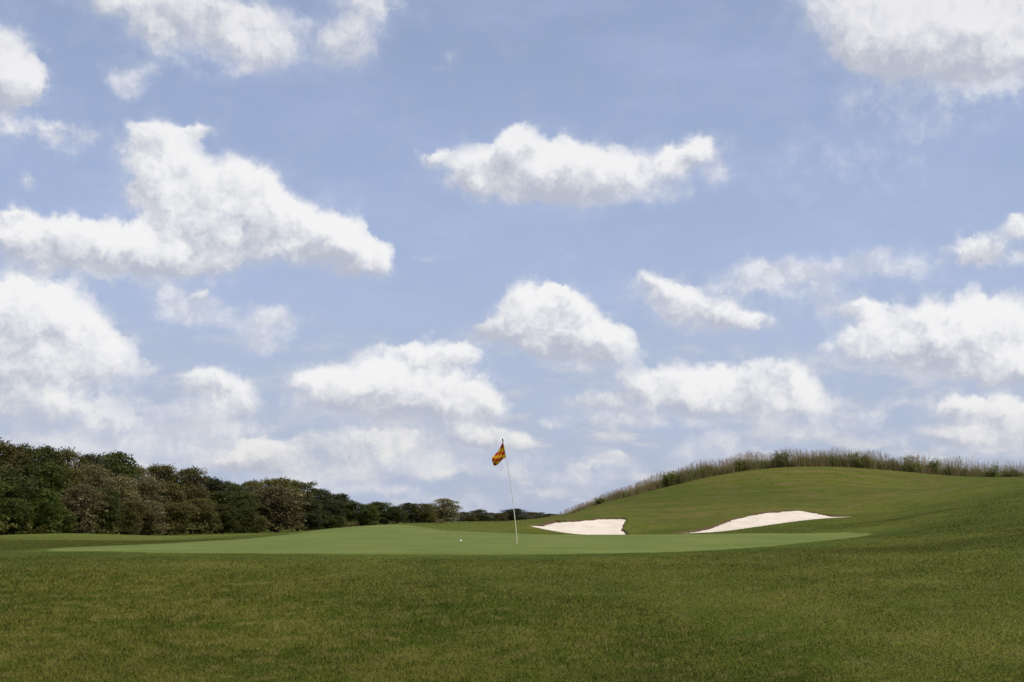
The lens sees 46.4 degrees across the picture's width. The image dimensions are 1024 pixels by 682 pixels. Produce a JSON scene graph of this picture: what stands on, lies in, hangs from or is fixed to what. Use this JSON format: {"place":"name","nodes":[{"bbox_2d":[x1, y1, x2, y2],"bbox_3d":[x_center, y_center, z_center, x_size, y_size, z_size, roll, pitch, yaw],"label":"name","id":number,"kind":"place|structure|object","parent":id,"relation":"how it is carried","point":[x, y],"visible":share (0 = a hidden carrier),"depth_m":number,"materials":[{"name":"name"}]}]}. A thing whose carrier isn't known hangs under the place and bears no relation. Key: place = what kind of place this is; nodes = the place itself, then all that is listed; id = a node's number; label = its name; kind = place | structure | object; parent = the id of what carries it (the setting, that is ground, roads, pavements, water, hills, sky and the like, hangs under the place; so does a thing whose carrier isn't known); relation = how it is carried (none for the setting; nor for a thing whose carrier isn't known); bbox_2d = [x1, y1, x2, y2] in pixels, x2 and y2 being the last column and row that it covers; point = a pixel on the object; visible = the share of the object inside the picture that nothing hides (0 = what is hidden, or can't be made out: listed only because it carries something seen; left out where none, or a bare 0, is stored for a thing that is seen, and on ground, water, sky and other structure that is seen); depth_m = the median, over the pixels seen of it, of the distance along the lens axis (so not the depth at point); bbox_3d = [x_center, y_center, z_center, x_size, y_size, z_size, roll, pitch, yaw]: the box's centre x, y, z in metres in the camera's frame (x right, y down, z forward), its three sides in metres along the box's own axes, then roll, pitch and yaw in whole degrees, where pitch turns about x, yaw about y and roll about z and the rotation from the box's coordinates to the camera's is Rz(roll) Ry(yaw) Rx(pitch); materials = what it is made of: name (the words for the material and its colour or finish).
{"place":"outdoors","nodes":[
{"label":"outdoors","id":0,"kind":"place"},
{"bbox_2d":[0,467,1023,681],"bbox_3d":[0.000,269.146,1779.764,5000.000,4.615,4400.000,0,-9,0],"label":"ground","id":1,"kind":"structure","parent":0,"point":[860,493],"depth_m":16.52,"materials":[{"name":"green plant"}]},
{"bbox_2d":[0,475,20,533],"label":"tree","id":2,"kind":"object","parent":1,"relation":"on","point":[3,487],"visible":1,"depth_m":108.53,"materials":[{"name":"green plant"}]},
{"bbox_2d":[0,437,32,495],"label":"tree","id":3,"kind":"object","parent":1,"relation":"on","point":[7,452],"visible":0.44,"depth_m":125.63,"materials":[{"name":"green plant"}]},
{"bbox_2d":[0,497,39,534],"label":"tree","id":4,"kind":"object","parent":1,"relation":"on","point":[19,513],"visible":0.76,"depth_m":112.40,"materials":[{"name":"green plant"}]},
{"bbox_2d":[0,442,41,498],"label":"tree","id":5,"kind":"object","parent":1,"relation":"on","point":[29,469],"visible":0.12,"depth_m":130.22,"materials":[{"name":"green plant"}]},
{"bbox_2d":[0,465,45,533],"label":"tree","id":6,"kind":"object","parent":1,"relation":"on","point":[11,474],"visible":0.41,"depth_m":118.19,"materials":[{"name":"green plant"}]},
{"bbox_2d":[26,444,66,490],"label":"tree","id":7,"kind":"object","parent":1,"relation":"on","point":[48,457],"visible":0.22,"depth_m":135.17,"materials":[{"name":"green plant"}]},
{"bbox_2d":[24,461,74,518],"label":"tree","id":8,"kind":"object","parent":1,"relation":"on","point":[47,480],"visible":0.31,"depth_m":126.58,"materials":[{"name":"green plant"}]},
{"bbox_2d":[28,488,71,533],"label":"tree","id":9,"kind":"object","parent":1,"relation":"on","point":[47,501],"visible":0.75,"depth_m":118.55,"materials":[{"name":"green plant"}]},
{"bbox_2d":[49,509,78,532],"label":"tree","id":10,"kind":"object","parent":1,"relation":"on","point":[66,522],"visible":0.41,"depth_m":121.72,"materials":[{"name":"green plant"}]},
{"bbox_2d":[52,446,90,484],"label":"tree","id":11,"kind":"object","parent":1,"relation":"on","point":[70,456],"visible":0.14,"depth_m":140.74,"materials":[{"name":"green plant"}]},
{"bbox_2d":[55,465,93,504],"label":"tree","id":12,"kind":"object","parent":1,"relation":"on","point":[75,474],"visible":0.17,"depth_m":132.11,"materials":[{"name":"green plant"}]},
{"bbox_2d":[56,483,109,533],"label":"tree","id":13,"kind":"object","parent":1,"relation":"on","point":[82,510],"visible":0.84,"depth_m":125.67,"materials":[{"name":"green plant"}]},
{"bbox_2d":[79,452,107,485],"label":"tree","id":14,"kind":"object","parent":1,"relation":"on","point":[91,457],"visible":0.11,"depth_m":145.22,"materials":[{"name":"green plant"}]},
{"bbox_2d":[70,463,120,506],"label":"tree","id":15,"kind":"object","parent":1,"relation":"on","point":[100,473],"visible":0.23,"depth_m":135.99,"materials":[{"name":"green plant"}]},
{"bbox_2d":[89,486,125,534],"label":"tree","id":16,"kind":"object","parent":1,"relation":"on","point":[110,516],"visible":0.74,"depth_m":130.52,"materials":[{"name":"green plant"}]},
{"bbox_2d":[95,450,146,532],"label":"tree","id":17,"kind":"object","parent":1,"relation":"on","point":[114,465],"visible":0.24,"depth_m":150.00,"materials":[{"name":"green plant"}]},
{"bbox_2d":[100,473,142,534],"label":"tree","id":18,"kind":"object","parent":1,"relation":"on","point":[129,493],"visible":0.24,"depth_m":140.44,"materials":[{"name":"green plant"}]},
{"bbox_2d":[113,499,147,534],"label":"tree","id":19,"kind":"object","parent":1,"relation":"on","point":[130,515],"visible":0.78,"depth_m":134.75,"materials":[{"name":"green plant"}]},
{"bbox_2d":[134,465,155,486],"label":"tree","id":20,"kind":"object","parent":1,"relation":"on","point":[142,470],"visible":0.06,"depth_m":155.99,"materials":[{"name":"green plant"}]},
{"bbox_2d":[131,478,172,534],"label":"tree","id":21,"kind":"object","parent":1,"relation":"on","point":[151,486],"visible":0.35,"depth_m":146.71,"materials":[{"name":"green plant"}]},
{"bbox_2d":[136,499,170,534],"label":"tree","id":22,"kind":"object","parent":1,"relation":"on","point":[150,518],"visible":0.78,"depth_m":140.32,"materials":[{"name":"plant"}]},
{"bbox_2d":[145,463,186,533],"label":"tree","id":23,"kind":"object","parent":1,"relation":"on","point":[162,473],"visible":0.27,"depth_m":163.65,"materials":[{"name":"green plant"}]},
{"bbox_2d":[148,481,189,534],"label":"tree","id":24,"kind":"object","parent":1,"relation":"on","point":[173,489],"visible":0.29,"depth_m":154.82,"materials":[{"name":"green plant"}]},
{"bbox_2d":[161,501,199,534],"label":"tree","id":25,"kind":"object","parent":1,"relation":"on","point":[183,516],"visible":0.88,"depth_m":149.31,"materials":[{"name":"green plant"}]},
{"bbox_2d":[168,466,209,533],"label":"tree","id":26,"kind":"object","parent":1,"relation":"on","point":[193,474],"visible":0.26,"depth_m":172.28,"materials":[{"name":"green plant"}]},
{"bbox_2d":[174,486,216,533],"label":"tree","id":27,"kind":"object","parent":1,"relation":"on","point":[200,494],"visible":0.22,"depth_m":163.30,"materials":[{"name":"green plant"}]},
{"bbox_2d":[184,497,220,533],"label":"tree","id":28,"kind":"object","parent":1,"relation":"on","point":[206,514],"visible":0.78,"depth_m":157.57,"materials":[{"name":"green plant"}]},
{"bbox_2d":[198,476,229,532],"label":"tree","id":29,"kind":"object","parent":1,"relation":"on","point":[215,484],"visible":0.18,"depth_m":181.44,"materials":[{"name":"green plant"}]},
{"bbox_2d":[205,491,239,532],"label":"tree","id":30,"kind":"object","parent":1,"relation":"on","point":[221,498],"visible":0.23,"depth_m":171.81,"materials":[{"name":"green plant"}]},
{"bbox_2d":[204,505,243,533],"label":"tree","id":31,"kind":"object","parent":1,"relation":"on","point":[227,516],"visible":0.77,"depth_m":164.65,"materials":[{"name":"green plant"}]},
{"bbox_2d":[0,517,460,534],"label":"undergrowth","id":32,"kind":"object","parent":1,"relation":"on","point":[101,530],"visible":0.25,"depth_m":147.48,"materials":[{"name":"green plant"}]},
{"bbox_2d":[221,480,250,531],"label":"tree","id":33,"kind":"object","parent":1,"relation":"on","point":[232,487],"visible":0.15,"depth_m":189.38,"materials":[{"name":"green plant"}]},
{"bbox_2d":[226,491,262,532],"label":"tree","id":34,"kind":"object","parent":1,"relation":"on","point":[243,502],"visible":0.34,"depth_m":180.16,"materials":[{"name":"green plant"}]},
{"bbox_2d":[235,506,258,532],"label":"tree","id":35,"kind":"object","parent":1,"relation":"on","point":[246,512],"visible":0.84,"depth_m":171.73,"materials":[{"name":"green plant"}]},
{"bbox_2d":[236,479,266,519],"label":"tree","id":36,"kind":"object","parent":1,"relation":"on","point":[250,485],"visible":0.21,"depth_m":195.64,"materials":[{"name":"green plant"}]},
{"bbox_2d":[249,515,267,532],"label":"tree","id":37,"kind":"object","parent":1,"relation":"on","point":[261,526],"visible":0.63,"depth_m":176.31,"materials":[{"name":"green plant"}]},
{"bbox_2d":[259,476,304,531],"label":"tree","id":38,"kind":"object","parent":1,"relation":"on","point":[276,482],"visible":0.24,"depth_m":207.77,"materials":[{"name":"green plant"}]},
{"bbox_2d":[250,485,314,531],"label":"tree","id":39,"kind":"object","parent":1,"relation":"on","point":[278,514],"visible":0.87,"depth_m":185.38,"materials":[{"name":"green plant"}]},
{"bbox_2d":[284,481,326,530],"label":"tree","id":40,"kind":"object","parent":1,"relation":"on","point":[304,487],"visible":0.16,"depth_m":221.20,"materials":[{"name":"green plant"}]},
{"bbox_2d":[293,498,331,529],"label":"tree","id":41,"kind":"object","parent":1,"relation":"on","point":[316,508],"visible":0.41,"depth_m":211.29,"materials":[{"name":"green plant"}]},
{"bbox_2d":[299,513,328,530],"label":"tree","id":42,"kind":"object","parent":1,"relation":"on","point":[312,522],"visible":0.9,"depth_m":201.57,"materials":[{"name":"green plant"}]},
{"bbox_2d":[309,488,339,508],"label":"tree","id":43,"kind":"object","parent":1,"relation":"on","point":[326,493],"visible":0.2,"depth_m":231.04,"materials":[{"name":"green plant"}]},
{"bbox_2d":[318,500,348,527],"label":"tree","id":44,"kind":"object","parent":1,"relation":"on","point":[335,507],"visible":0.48,"depth_m":221.77,"materials":[{"name":"green plant"}]},
{"bbox_2d":[322,515,347,528],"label":"tree","id":45,"kind":"object","parent":1,"relation":"on","point":[336,520],"visible":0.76,"depth_m":211.49,"materials":[{"name":"green plant"}]},
{"bbox_2d":[325,493,357,510],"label":"tree","id":46,"kind":"object","parent":1,"relation":"on","point":[343,497],"visible":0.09,"depth_m":241.89,"materials":[{"name":"green plant"}]},
{"bbox_2d":[333,500,363,526],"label":"tree","id":47,"kind":"object","parent":1,"relation":"on","point":[351,509],"visible":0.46,"depth_m":230.75,"materials":[{"name":"green plant"}]},
{"bbox_2d":[353,503,380,525],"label":"tree","id":48,"kind":"object","parent":1,"relation":"on","point":[368,510],"visible":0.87,"depth_m":230.90,"materials":[{"name":"green plant"}]},
{"bbox_2d":[366,501,392,524],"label":"tree","id":49,"kind":"object","parent":1,"relation":"on","point":[381,505],"visible":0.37,"depth_m":252.96,"materials":[{"name":"green plant"}]},
{"bbox_2d":[379,505,409,524],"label":"tree","id":50,"kind":"object","parent":1,"relation":"on","point":[394,514],"visible":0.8,"depth_m":249.17,"materials":[{"name":"green plant"}]},
{"bbox_2d":[397,502,424,522],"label":"tree","id":51,"kind":"object","parent":1,"relation":"on","point":[409,507],"visible":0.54,"depth_m":273.23,"materials":[{"name":"green plant"}]},
{"bbox_2d":[412,503,439,522],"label":"tree","id":52,"kind":"object","parent":1,"relation":"on","point":[426,512],"visible":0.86,"depth_m":272.38,"materials":[{"name":"green plant"}]},
{"bbox_2d":[427,498,463,522],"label":"tree","id":53,"kind":"object","parent":1,"relation":"on","point":[445,512],"visible":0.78,"depth_m":289.73,"materials":[{"name":"green plant"}]},
{"bbox_2d":[49,524,869,554],"bbox_3d":[-1.383,4.864,29.488,18.409,0.626,18.458,-5,-10,28],"label":"putting green","id":54,"kind":"object","parent":1,"relation":"on","point":[390,539],"visible":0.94,"depth_m":26.76,"materials":[{"name":"green plant"}]},
{"bbox_2d":[492,438,516,543],"bbox_3d":[-0.156,3.282,25.778,0.553,2.364,0.125,0,-9,0],"label":"flagstick","id":55,"kind":"object","parent":54,"relation":"in","point":[498,456],"visible":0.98,"depth_m":25.91},
{"bbox_2d":[451,511,478,521],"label":"tree","id":56,"kind":"object","parent":1,"relation":"on","point":[467,517],"visible":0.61,"depth_m":312.56,"materials":[{"name":"green plant"}]},
{"bbox_2d":[470,509,492,520],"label":"tree","id":57,"kind":"object","parent":1,"relation":"on","point":[480,515],"visible":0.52,"depth_m":326.92,"materials":[{"name":"green plant"}]},
{"bbox_2d":[485,513,507,520],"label":"tree","id":58,"kind":"object","parent":1,"relation":"on","point":[497,516],"visible":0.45,"depth_m":343.11,"materials":[{"name":"green plant"}]},
{"bbox_2d":[500,508,531,520],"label":"tree","id":59,"kind":"object","parent":1,"relation":"on","point":[518,513],"visible":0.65,"depth_m":362.90,"materials":[{"name":"green plant"}]},
{"bbox_2d":[525,512,546,518],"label":"tree","id":60,"kind":"object","parent":1,"relation":"on","point":[539,514],"visible":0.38,"depth_m":381.97,"materials":[{"name":"green plant"}]},
{"bbox_2d":[532,519,625,534],"bbox_3d":[2.254,6.162,39.450,3.570,0.564,3.850,0,-9,0],"label":"sand bunker","id":61,"kind":"object","parent":1,"relation":"on","point":[605,527],"visible":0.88,"depth_m":39.53},
{"bbox_2d":[595,497,604,503],"bbox_3d":[3.894,7.058,52.782,0.477,0.352,0.418,-7,-11,40],"label":"shrub","id":62,"kind":"object","parent":1,"relation":"on","point":[599,501],"visible":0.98,"depth_m":52.74,"materials":[{"name":"green plant"}]},
{"bbox_2d":[662,471,676,485],"bbox_3d":[7.268,6.393,55.433,0.728,0.758,0.685,0,-9,0],"label":"shrub","id":63,"kind":"object","parent":1,"relation":"on","point":[668,480],"visible":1,"depth_m":55.31,"materials":[{"name":"green plant"}]},
{"bbox_2d":[730,459,748,470],"bbox_3d":[10.945,5.929,57.294,0.856,0.740,0.732,4,-9,-22],"label":"shrub","id":64,"kind":"object","parent":1,"relation":"on","point":[738,466],"visible":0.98,"depth_m":57.12,"materials":[{"name":"green plant"}]},
{"bbox_2d":[691,511,836,532],"bbox_3d":[8.073,6.126,40.294,8.660,0.831,2.593,6,-11,-36],"label":"sand bunker","id":65,"kind":"object","parent":1,"relation":"on","point":[764,519],"visible":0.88,"depth_m":40.83},
{"bbox_2d":[771,447,794,467],"bbox_3d":[13.101,5.656,57.959,1.091,1.041,1.050,7,-11,-41],"label":"shrub","id":66,"kind":"object","parent":1,"relation":"on","point":[778,457],"visible":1,"depth_m":57.85,"materials":[{"name":"green plant"}]},
{"bbox_2d":[548,447,1023,516],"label":"tall grass","id":67,"kind":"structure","parent":1,"relation":"on","point":[709,470],"depth_m":58.37,"materials":[{"name":"green plant"}]},
{"bbox_2d":[845,451,869,466],"bbox_3d":[17.018,5.824,58.790,1.243,0.931,1.006,0,-9,0],"label":"shrub","id":68,"kind":"object","parent":1,"relation":"on","point":[857,458],"visible":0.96,"depth_m":58.59,"materials":[{"name":"green plant"}]},
{"bbox_2d":[901,452,922,471],"bbox_3d":[19.786,6.069,59.284,1.174,1.085,1.195,0,-9,0],"label":"shrub","id":69,"kind":"object","parent":1,"relation":"on","point":[917,465],"visible":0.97,"depth_m":59.19,"materials":[{"name":"green plant"}]},
{"bbox_2d":[925,458,942,473],"bbox_3d":[21.084,6.304,59.651,0.906,0.952,0.718,0,-9,0],"label":"shrub","id":70,"kind":"object","parent":1,"relation":"on","point":[932,463],"visible":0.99,"depth_m":59.58,"materials":[{"name":"green plant"}]},
{"bbox_2d":[985,463,1000,476],"bbox_3d":[24.679,6.748,61.249,0.828,0.993,0.847,0,-9,0],"label":"shrub","id":71,"kind":"object","parent":1,"relation":"on","point":[994,473],"visible":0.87,"depth_m":61.16,"materials":[{"name":"green plant"}]},
{"bbox_2d":[0,0,1023,521],"label":"sky","id":72,"kind":"structure","parent":0,"point":[361,249],"materials":[{"name":"blue"}]}
]}

